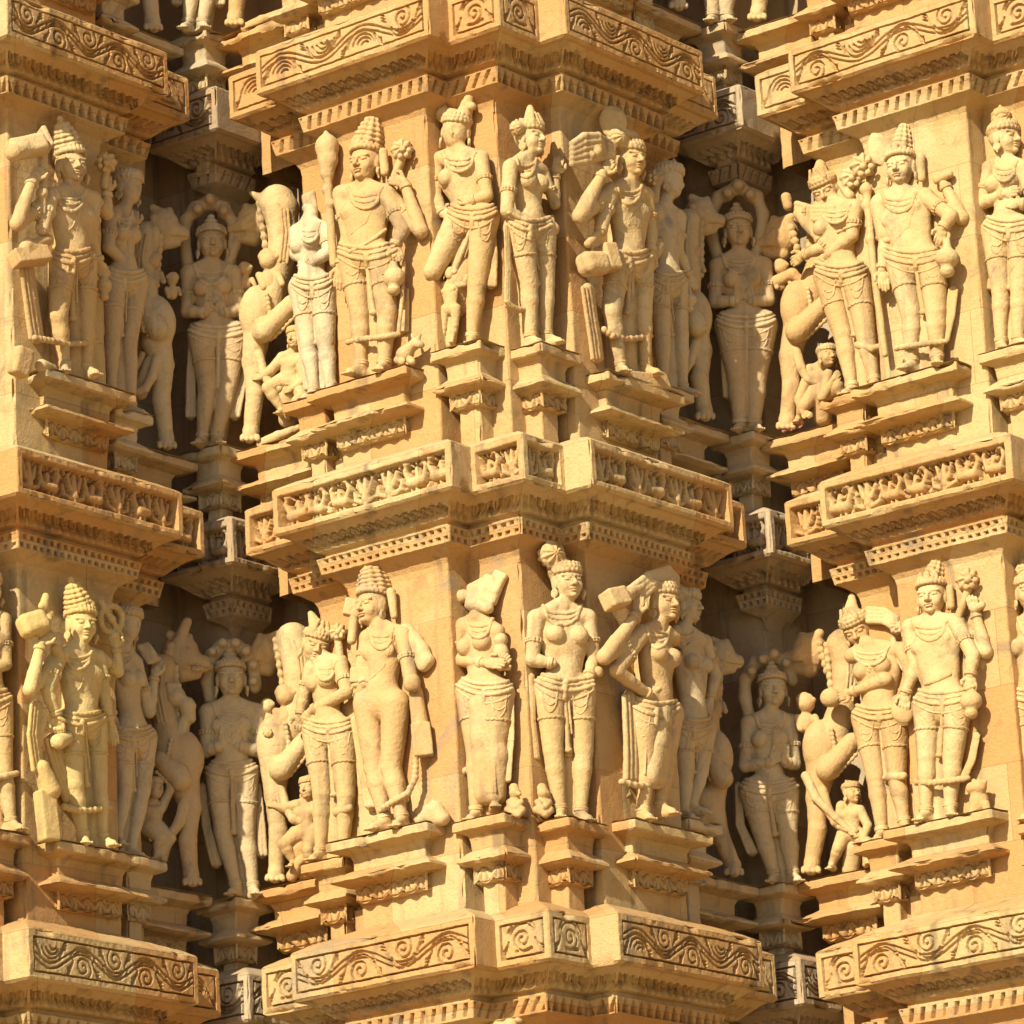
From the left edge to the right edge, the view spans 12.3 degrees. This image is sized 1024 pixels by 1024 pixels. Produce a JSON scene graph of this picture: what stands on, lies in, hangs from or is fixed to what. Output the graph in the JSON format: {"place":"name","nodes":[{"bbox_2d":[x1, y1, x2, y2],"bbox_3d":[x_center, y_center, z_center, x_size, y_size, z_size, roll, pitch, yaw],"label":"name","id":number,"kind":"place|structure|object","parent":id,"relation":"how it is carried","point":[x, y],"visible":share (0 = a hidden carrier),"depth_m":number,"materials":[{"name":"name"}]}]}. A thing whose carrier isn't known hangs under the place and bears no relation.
{"place":"outdoors","nodes":[
{"label":"outdoors","id":0,"kind":"place"},
{"bbox_3d":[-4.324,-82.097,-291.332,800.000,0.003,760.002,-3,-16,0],"label":"ground","id":1,"kind":"structure","parent":0,"visible":0},
{"bbox_3d":[-2.065,2.973,17.672,1.436,1.840,0.986,-3,-16,0],"label":"wall shaft","id":2,"kind":"object","parent":1,"relation":"on","visible":0},
{"bbox_2d":[0,576,143,1020],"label":"wall shaft","id":3,"kind":"object","parent":2,"relation":"on","point":[31,900],"visible":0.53,"depth_m":17.98,"materials":[{"name":"stone"}]},
{"bbox_2d":[0,120,119,554],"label":"wall shaft","id":4,"kind":"object","parent":3,"relation":"on","point":[20,425],"visible":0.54,"depth_m":18.45,"materials":[{"name":"stone"}]},
{"bbox_2d":[0,0,189,174],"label":"carved cornice","id":5,"kind":"structure","parent":4,"relation":"on","point":[87,88],"depth_m":18.80,"materials":[{"name":"stone"}]},
{"bbox_2d":[0,444,204,606],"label":"carved cornice","id":6,"kind":"structure","parent":3,"relation":"on","point":[131,561],"depth_m":18.28,"materials":[{"name":"stone"}]},
{"bbox_2d":[28,367,136,453],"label":"statue pedestal","id":7,"kind":"object","parent":6,"relation":"on","point":[78,409],"visible":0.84,"depth_m":18.46,"materials":[{"name":"stone"}]},
{"bbox_2d":[5,116,117,379],"bbox_3d":[-1.783,-1.005,18.562,0.228,1.132,0.643,-13,-19,31],"label":"statue","id":8,"kind":"object","parent":7,"relation":"on","point":[71,209],"visible":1,"depth_m":18.52,"materials":[{"name":"stone"}]},
{"bbox_2d":[107,407,152,530],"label":"statue pedestal","id":9,"kind":"object","parent":6,"relation":"on","point":[126,452],"visible":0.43,"depth_m":18.79,"materials":[{"name":"stone"}]},
{"bbox_2d":[100,165,148,414],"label":"statue","id":10,"kind":"object","parent":9,"relation":"on","point":[121,236],"visible":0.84,"depth_m":18.98,"materials":[{"name":"stone"}]},
{"bbox_2d":[131,446,197,610],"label":"statue pedestal","id":11,"kind":"object","parent":6,"relation":"on","point":[164,469],"visible":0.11,"depth_m":19.09,"materials":[{"name":"stone"}]},
{"bbox_2d":[134,204,189,450],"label":"leogryph statue","id":12,"kind":"object","parent":11,"relation":"on","point":[161,229],"visible":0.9,"depth_m":19.18,"materials":[{"name":"stone"}]},
{"bbox_2d":[0,919,220,1023],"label":"carved cornice","id":13,"kind":"structure","parent":2,"relation":"on","point":[122,976],"depth_m":17.70,"materials":[{"name":"stone"}]},
{"bbox_2d":[0,829,30,948],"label":"statue pedestal","id":14,"kind":"object","parent":13,"relation":"on","point":[11,841],"visible":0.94,"depth_m":17.71,"materials":[{"name":"stone"}]},
{"bbox_2d":[0,573,28,832],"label":"statue","id":15,"kind":"object","parent":14,"relation":"on","point":[8,816],"visible":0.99,"depth_m":17.83,"materials":[{"name":"stone"}]},
{"bbox_2d":[37,839,149,920],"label":"statue pedestal","id":16,"kind":"object","parent":13,"relation":"on","point":[77,869],"visible":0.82,"depth_m":17.94,"materials":[{"name":"stone"}]},
{"bbox_2d":[15,577,124,848],"bbox_3d":[-1.686,0.776,18.053,0.217,1.084,0.609,-14,-19,33],"label":"statue","id":17,"kind":"object","parent":16,"relation":"on","point":[74,773],"visible":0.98,"depth_m":18.00,"materials":[{"name":"yellow stone"}]},
{"bbox_2d":[121,858,167,940],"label":"statue pedestal","id":18,"kind":"object","parent":13,"relation":"on","point":[136,916],"visible":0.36,"depth_m":18.30,"materials":[{"name":"stone"}]},
{"bbox_2d":[112,601,164,858],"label":"statue","id":19,"kind":"object","parent":18,"relation":"on","point":[135,700],"visible":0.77,"depth_m":18.46,"materials":[{"name":"stone"}]},
{"bbox_2d":[142,885,212,1008],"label":"statue pedestal","id":20,"kind":"object","parent":13,"relation":"on","point":[167,926],"visible":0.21,"depth_m":18.58,"materials":[{"name":"stone"}]},
{"bbox_2d":[148,617,210,886],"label":"leogryph statue","id":21,"kind":"object","parent":20,"relation":"on","point":[179,761],"visible":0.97,"depth_m":18.72,"materials":[{"name":"stone"}]},
{"bbox_3d":[0.093,2.940,17.959,1.437,1.840,0.985,-3,-16,0],"label":"wall shaft","id":22,"kind":"object","parent":1,"relation":"on","visible":0},
{"bbox_2d":[320,562,695,1021],"bbox_3d":[0.000,1.174,18.468,1.435,1.841,0.984,-3,-16,0],"label":"wall shaft","id":23,"kind":"object","parent":22,"relation":"on","point":[431,609],"visible":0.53,"depth_m":18.18,"materials":[{"name":"stone"}]},
{"bbox_2d":[302,112,657,564],"bbox_3d":[-0.094,-0.592,18.978,1.436,1.840,0.985,-3,-16,0],"label":"wall shaft","id":24,"kind":"object","parent":23,"relation":"on","point":[436,419],"visible":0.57,"depth_m":18.68,"materials":[{"name":"stone"}]},
{"bbox_2d":[228,0,717,174],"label":"carved cornice","id":25,"kind":"structure","parent":24,"relation":"attached to","point":[673,93],"depth_m":18.89,"materials":[{"name":"stone"}]},
{"bbox_2d":[216,20,302,189],"bbox_3d":[-0.873,-1.661,19.764,0.425,0.608,0.586,-15,-20,36],"label":"statue pedestal","id":26,"kind":"object","parent":25,"relation":"on","point":[247,45],"visible":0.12,"depth_m":19.65,"materials":[{"name":"stone"}]},
{"bbox_2d":[245,431,746,613],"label":"carved cornice","id":27,"kind":"structure","parent":23,"relation":"on","point":[703,525],"depth_m":18.38,"materials":[{"name":"stone"}]},
{"bbox_2d":[231,434,316,606],"bbox_3d":[-0.782,0.063,19.268,0.424,0.608,0.585,-15,-20,36],"label":"statue pedestal","id":28,"kind":"object","parent":27,"relation":"on","point":[276,464],"visible":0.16,"depth_m":19.15,"materials":[{"name":"stone"}]},
{"bbox_2d":[226,184,299,446],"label":"leogryph statue","id":29,"kind":"object","parent":28,"relation":"on","point":[269,218],"visible":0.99,"depth_m":19.32,"materials":[{"name":"stone"}]},
{"bbox_2d":[282,397,338,523],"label":"statue pedestal","id":30,"kind":"object","parent":27,"relation":"on","point":[311,445],"visible":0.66,"depth_m":18.91,"materials":[{"name":"stone"}]},
{"bbox_2d":[287,190,337,399],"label":"statue","id":31,"kind":"object","parent":30,"relation":"on","point":[312,291],"visible":0.93,"depth_m":19.07,"materials":[{"name":"stone"}]},
{"bbox_2d":[306,364,424,468],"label":"statue pedestal","id":32,"kind":"object","parent":27,"relation":"on","point":[361,399],"visible":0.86,"depth_m":18.61,"materials":[{"name":"stone"}]},
{"bbox_2d":[315,116,428,377],"bbox_3d":[-0.553,-1.040,18.782,0.263,1.161,0.480,7,-19,-31],"label":"statue","id":33,"kind":"object","parent":32,"relation":"on","point":[367,271],"visible":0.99,"depth_m":18.75,"materials":[{"name":"stone"}]},
{"bbox_2d":[430,338,505,491],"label":"statue pedestal","id":34,"kind":"object","parent":27,"relation":"on","point":[472,404],"visible":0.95,"depth_m":18.43,"materials":[{"name":"stone"}]},
{"bbox_2d":[423,95,499,344],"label":"statue","id":35,"kind":"object","parent":34,"relation":"on","point":[465,242],"visible":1,"depth_m":18.61,"materials":[{"name":"stone"}]},
{"bbox_2d":[511,340,581,487],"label":"statue pedestal","id":36,"kind":"object","parent":27,"relation":"on","point":[545,390],"visible":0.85,"depth_m":18.45,"materials":[{"name":"stone"}]},
{"bbox_2d":[500,105,566,345],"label":"statue","id":37,"kind":"object","parent":36,"relation":"on","point":[531,229],"visible":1,"depth_m":18.57,"materials":[{"name":"stone"}]},
{"bbox_2d":[586,369,684,454],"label":"statue pedestal","id":38,"kind":"object","parent":27,"relation":"on","point":[635,408],"visible":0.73,"depth_m":18.72,"materials":[{"name":"stone"}]},
{"bbox_2d":[569,105,670,390],"bbox_3d":[0.405,-1.050,18.838,0.240,1.197,0.574,-11,-18,24],"label":"statue","id":39,"kind":"object","parent":38,"relation":"on","point":[623,261],"visible":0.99,"depth_m":18.83,"materials":[{"name":"stone"}]},
{"bbox_2d":[658,384,694,519],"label":"statue pedestal","id":40,"kind":"object","parent":27,"relation":"on","point":[669,417],"visible":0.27,"depth_m":19.11,"materials":[{"name":"stone"}]},
{"bbox_2d":[651,158,702,396],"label":"statue","id":41,"kind":"object","parent":40,"relation":"on","point":[674,296],"visible":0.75,"depth_m":19.29,"materials":[{"name":"stone"}]},
{"bbox_2d":[671,416,728,475],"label":"statue pedestal","id":42,"kind":"object","parent":27,"relation":"on","point":[698,441],"visible":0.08,"depth_m":19.40,"materials":[{"name":"stone"}]},
{"bbox_2d":[683,194,724,421],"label":"leogryph statue","id":43,"kind":"object","parent":42,"relation":"on","point":[705,217],"visible":0.84,"depth_m":19.48,"materials":[{"name":"stone"}]},
{"bbox_2d":[261,901,777,1023],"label":"carved cornice","id":44,"kind":"structure","parent":22,"relation":"on","point":[719,976],"depth_m":17.84,"materials":[{"name":"stone"}]},
{"bbox_2d":[250,878,330,992],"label":"statue pedestal","id":45,"kind":"object","parent":44,"relation":"on","point":[295,925],"visible":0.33,"depth_m":18.65,"materials":[{"name":"stone"}]},
{"bbox_2d":[240,622,312,882],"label":"leogryph statue","id":46,"kind":"object","parent":45,"relation":"on","point":[280,750],"visible":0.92,"depth_m":18.80,"materials":[{"name":"stone"}]},
{"bbox_2d":[300,856,359,991],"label":"statue pedestal","id":47,"kind":"object","parent":44,"relation":"on","point":[330,901],"visible":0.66,"depth_m":18.39,"materials":[{"name":"stone"}]},
{"bbox_2d":[290,611,355,861],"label":"statue","id":48,"kind":"object","parent":47,"relation":"on","point":[322,723],"visible":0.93,"depth_m":18.58,"materials":[{"name":"stone"}]},
{"bbox_2d":[325,820,446,930],"bbox_3d":[-0.417,1.531,18.144,0.514,0.607,0.295,-15,-20,36],"label":"statue pedestal","id":49,"kind":"object","parent":44,"relation":"on","point":[408,847],"visible":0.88,"depth_m":18.11,"materials":[{"name":"stone"}]},
{"bbox_2d":[343,565,434,831],"bbox_3d":[-0.489,0.718,18.325,0.245,1.160,0.440,6,-18,-27],"label":"statue","id":50,"kind":"object","parent":49,"relation":"on","point":[384,705],"visible":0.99,"depth_m":18.25,"materials":[{"name":"stone"}]},
{"bbox_2d":[452,811,530,978],"bbox_3d":[-0.019,1.462,17.960,0.260,0.608,0.310,-15,-20,36],"label":"statue pedestal","id":51,"kind":"object","parent":44,"relation":"on","point":[492,861],"visible":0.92,"depth_m":17.91,"materials":[{"name":"stone"}]},
{"bbox_2d":[455,569,514,820],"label":"statue","id":52,"kind":"object","parent":51,"relation":"on","point":[485,693],"visible":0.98,"depth_m":18.07,"materials":[{"name":"stone"}]},
{"bbox_2d":[536,815,609,963],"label":"statue pedestal","id":53,"kind":"object","parent":44,"relation":"on","point":[569,861],"visible":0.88,"depth_m":17.94,"materials":[{"name":"stone"}]},
{"bbox_2d":[525,540,603,822],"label":"statue","id":54,"kind":"object","parent":53,"relation":"on","point":[563,638],"visible":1,"depth_m":18.11,"materials":[{"name":"stone"}]},
{"bbox_2d":[612,816,712,897],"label":"statue pedestal","id":55,"kind":"object","parent":44,"relation":"on","point":[647,845],"visible":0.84,"depth_m":18.23,"materials":[{"name":"stone"}]},
{"bbox_2d":[596,565,683,822],"bbox_3d":[0.510,0.692,18.300,0.260,1.076,0.488,-7,-17,14],"label":"statue","id":56,"kind":"object","parent":55,"relation":"on","point":[652,714],"visible":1,"depth_m":18.28,"materials":[{"name":"stone"}]},
{"bbox_2d":[681,816,722,922],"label":"statue pedestal","id":57,"kind":"object","parent":44,"relation":"on","point":[699,858],"visible":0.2,"depth_m":18.59,"materials":[{"name":"stone"}]},
{"bbox_2d":[672,584,721,819],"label":"statue","id":58,"kind":"object","parent":57,"relation":"on","point":[694,669],"visible":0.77,"depth_m":18.77,"materials":[{"name":"stone"}]},
{"bbox_2d":[699,876,759,932],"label":"statue pedestal","id":59,"kind":"object","parent":44,"relation":"on","point":[719,897],"visible":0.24,"depth_m":18.85,"materials":[{"name":"stone"}]},
{"bbox_2d":[698,636,743,877],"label":"leogryph statue","id":60,"kind":"object","parent":59,"relation":"on","point":[719,781],"visible":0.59,"depth_m":18.91,"materials":[{"name":"stone"}]},
{"bbox_3d":[2.253,2.907,18.245,1.436,1.840,0.985,-3,-16,0],"label":"wall shaft","id":61,"kind":"object","parent":1,"relation":"on","visible":0},
{"bbox_2d":[815,895,1023,1023],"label":"carved cornice","id":62,"kind":"structure","parent":61,"relation":"on","point":[914,960],"depth_m":18.24,"materials":[{"name":"stone"}]},
{"bbox_2d":[796,868,887,1023],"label":"statue pedestal","id":63,"kind":"object","parent":62,"relation":"on","point":[849,908],"visible":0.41,"depth_m":18.91,"materials":[{"name":"stone"}]},
{"bbox_2d":[783,629,859,875],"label":"leogryph statue","id":64,"kind":"object","parent":63,"relation":"on","point":[829,747],"visible":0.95,"depth_m":19.08,"materials":[{"name":"stone"}]},
{"bbox_2d":[853,838,914,931],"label":"statue pedestal","id":65,"kind":"object","parent":62,"relation":"on","point":[882,855],"visible":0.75,"depth_m":18.69,"materials":[{"name":"stone"}]},
{"bbox_2d":[820,593,910,839],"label":"statue","id":66,"kind":"object","parent":65,"relation":"on","point":[881,734],"visible":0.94,"depth_m":18.89,"materials":[{"name":"stone"}]},
{"bbox_2d":[883,807,1009,916],"bbox_3d":[1.743,1.499,18.430,0.515,0.609,0.294,-15,-20,36],"label":"statue pedestal","id":67,"kind":"object","parent":62,"relation":"on","point":[947,840],"visible":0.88,"depth_m":18.40,"materials":[{"name":"stone"}]},
{"bbox_2d":[891,559,992,822],"bbox_3d":[1.684,0.689,18.579,0.276,1.136,0.417,8,-19,-33],"label":"statue","id":68,"kind":"object","parent":67,"relation":"on","point":[942,707],"visible":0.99,"depth_m":18.55,"materials":[{"name":"stone"}]},
{"bbox_2d":[861,560,1023,1014],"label":"wall shaft","id":69,"kind":"object","parent":61,"relation":"on","point":[998,765],"visible":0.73,"depth_m":18.48,"materials":[{"name":"stone"}]},
{"bbox_2d":[784,432,1023,603],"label":"carved cornice","id":70,"kind":"structure","parent":69,"relation":"on","point":[888,496],"depth_m":18.73,"materials":[{"name":"stone"}]},
{"bbox_2d":[761,422,850,593],"bbox_3d":[1.377,0.012,19.559,0.423,0.609,0.585,-15,-20,36],"label":"statue pedestal","id":71,"kind":"object","parent":70,"relation":"on","point":[813,457],"visible":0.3,"depth_m":19.44,"materials":[{"name":"stone"}]},
{"bbox_2d":[755,192,826,429],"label":"leogryph statue","id":72,"kind":"object","parent":71,"relation":"on","point":[803,316],"visible":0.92,"depth_m":19.57,"materials":[{"name":"stone"}]},
{"bbox_2d":[820,392,880,517],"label":"statue pedestal","id":73,"kind":"object","parent":70,"relation":"on","point":[858,450],"visible":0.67,"depth_m":19.20,"materials":[{"name":"stone"}]},
{"bbox_2d":[790,152,880,395],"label":"statue","id":74,"kind":"object","parent":73,"relation":"on","point":[830,221],"visible":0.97,"depth_m":19.41,"materials":[{"name":"stone"}]},
{"bbox_2d":[849,359,973,462],"bbox_3d":[1.651,-0.232,18.929,0.514,0.607,0.294,-15,-20,36],"label":"statue pedestal","id":75,"kind":"object","parent":70,"relation":"on","point":[930,391],"visible":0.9,"depth_m":18.90,"materials":[{"name":"stone"}]},
{"bbox_2d":[849,122,969,372],"bbox_3d":[1.607,-1.049,19.091,0.266,1.150,0.488,8,-19,-33],"label":"statue","id":76,"kind":"object","parent":75,"relation":"on","point":[914,266],"visible":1,"depth_m":19.04,"materials":[{"name":"stone"}]},
{"bbox_2d":[977,341,1023,436],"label":"statue pedestal","id":77,"kind":"object","parent":70,"relation":"on","point":[1006,363],"visible":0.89,"depth_m":18.72,"materials":[{"name":"stone"}]},
{"bbox_2d":[978,105,1023,348],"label":"statue","id":78,"kind":"object","parent":77,"relation":"on","point":[1001,187],"visible":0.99,"depth_m":18.91,"materials":[{"name":"stone"}]},
{"bbox_2d":[834,113,1023,577],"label":"wall shaft","id":79,"kind":"object","parent":69,"relation":"on","point":[963,150],"visible":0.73,"depth_m":18.99,"materials":[{"name":"stone"}]},
{"bbox_2d":[755,0,1023,170],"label":"carved cornice","id":80,"kind":"structure","parent":79,"relation":"on","point":[901,89],"depth_m":19.18,"materials":[{"name":"stone"}]},
{"bbox_2d":[734,13,819,177],"bbox_3d":[1.284,-1.711,20.056,0.425,0.607,0.587,-15,-20,36],"label":"statue pedestal","id":81,"kind":"object","parent":80,"relation":"on","point":[772,43],"visible":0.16,"depth_m":19.93,"materials":[{"name":"stone"}]},
{"bbox_3d":[-0.974,2.870,18.394,1.459,2.076,0.654,-3,-16,0],"label":"recess wall","id":82,"kind":"object","parent":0,"visible":0},
{"bbox_2d":[136,581,320,978],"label":"recess wall","id":83,"kind":"structure","parent":82,"relation":"on","point":[157,623],"depth_m":19.16,"materials":[{"name":"stone"}]},
{"bbox_2d":[132,136,306,612],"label":"recess wall","id":84,"kind":"structure","parent":83,"relation":"on","point":[175,192],"depth_m":19.64,"materials":[{"name":"stone"}]},
{"bbox_2d":[124,0,282,187],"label":"recess wall","id":85,"kind":"structure","parent":84,"relation":"on","point":[171,16],"depth_m":20.00,"materials":[{"name":"stone"}]},
{"bbox_2d":[146,86,261,215],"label":"recess cornice","id":86,"kind":"structure","parent":84,"relation":"attached to","point":[228,178],"depth_m":19.61,"materials":[{"name":"stone"}]},
{"bbox_2d":[170,29,230,176],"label":"statue pedestal","id":87,"kind":"object","parent":86,"relation":"on","point":[203,61],"visible":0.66,"depth_m":19.72,"materials":[{"name":"stone"}]},
{"bbox_2d":[160,516,279,644],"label":"recess cornice","id":88,"kind":"structure","parent":83,"relation":"attached to","point":[241,610],"depth_m":19.11,"materials":[{"name":"stone"}]},
{"bbox_2d":[179,444,246,602],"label":"statue pedestal","id":89,"kind":"object","parent":88,"relation":"on","point":[215,485],"visible":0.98,"depth_m":19.22,"materials":[{"name":"stone"}]},
{"bbox_2d":[178,193,245,450],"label":"statue","id":90,"kind":"object","parent":89,"relation":"on","point":[212,290],"visible":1,"depth_m":19.34,"materials":[{"name":"stone"}]},
{"bbox_2d":[201,965,288,1023],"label":"recess cornice","id":91,"kind":"structure","parent":82,"relation":"attached to","point":[241,996],"depth_m":18.51,"materials":[{"name":"stone"}]},
{"bbox_2d":[195,896,273,1019],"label":"statue pedestal","id":92,"kind":"object","parent":91,"relation":"on","point":[233,942],"visible":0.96,"depth_m":18.72,"materials":[{"name":"stone"}]},
{"bbox_2d":[198,638,267,900],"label":"statue","id":93,"kind":"object","parent":92,"relation":"on","point":[231,720],"visible":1,"depth_m":18.83,"materials":[{"name":"stone"}]},
{"bbox_3d":[1.186,2.838,18.680,1.458,2.076,0.653,-3,-16,0],"label":"recess wall","id":94,"kind":"object","parent":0,"visible":0},
{"bbox_2d":[692,562,875,1023],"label":"recess wall","id":95,"kind":"structure","parent":94,"relation":"on","point":[746,635],"depth_m":19.45,"materials":[{"name":"stone"}]},
{"bbox_2d":[660,127,843,603],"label":"recess wall","id":96,"kind":"structure","parent":95,"relation":"on","point":[696,183],"depth_m":19.91,"materials":[{"name":"stone"}]},
{"bbox_2d":[672,84,781,212],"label":"recess cornice","id":97,"kind":"structure","parent":96,"relation":"attached to","point":[755,158],"depth_m":19.89,"materials":[{"name":"stone"}]},
{"bbox_2d":[683,19,748,170],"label":"statue pedestal","id":98,"kind":"object","parent":97,"relation":"on","point":[719,49],"visible":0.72,"depth_m":20.01,"materials":[{"name":"stone"}]},
{"bbox_2d":[700,507,811,635],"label":"recess cornice","id":99,"kind":"structure","parent":95,"relation":"attached to","point":[766,578],"depth_m":19.39,"materials":[{"name":"stone"}]},
{"bbox_2d":[710,429,778,581],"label":"statue pedestal","id":100,"kind":"object","parent":99,"relation":"on","point":[749,468],"visible":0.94,"depth_m":19.51,"materials":[{"name":"stone"}]},
{"bbox_2d":[704,179,777,434],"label":"statue","id":101,"kind":"object","parent":100,"relation":"on","point":[745,323],"visible":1,"depth_m":19.63,"materials":[{"name":"stone"}]},
{"bbox_2d":[736,951,843,1023],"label":"recess cornice","id":102,"kind":"structure","parent":94,"relation":"attached to","point":[796,981],"depth_m":18.82,"materials":[{"name":"stone"}]},
{"bbox_2d":[740,882,816,1017],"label":"statue pedestal","id":103,"kind":"object","parent":102,"relation":"on","point":[782,900],"visible":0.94,"depth_m":18.99,"materials":[{"name":"stone"}]},
{"bbox_2d":[734,647,804,885],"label":"statue","id":104,"kind":"object","parent":103,"relation":"on","point":[767,793],"visible":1,"depth_m":19.10,"materials":[{"name":"stone"}]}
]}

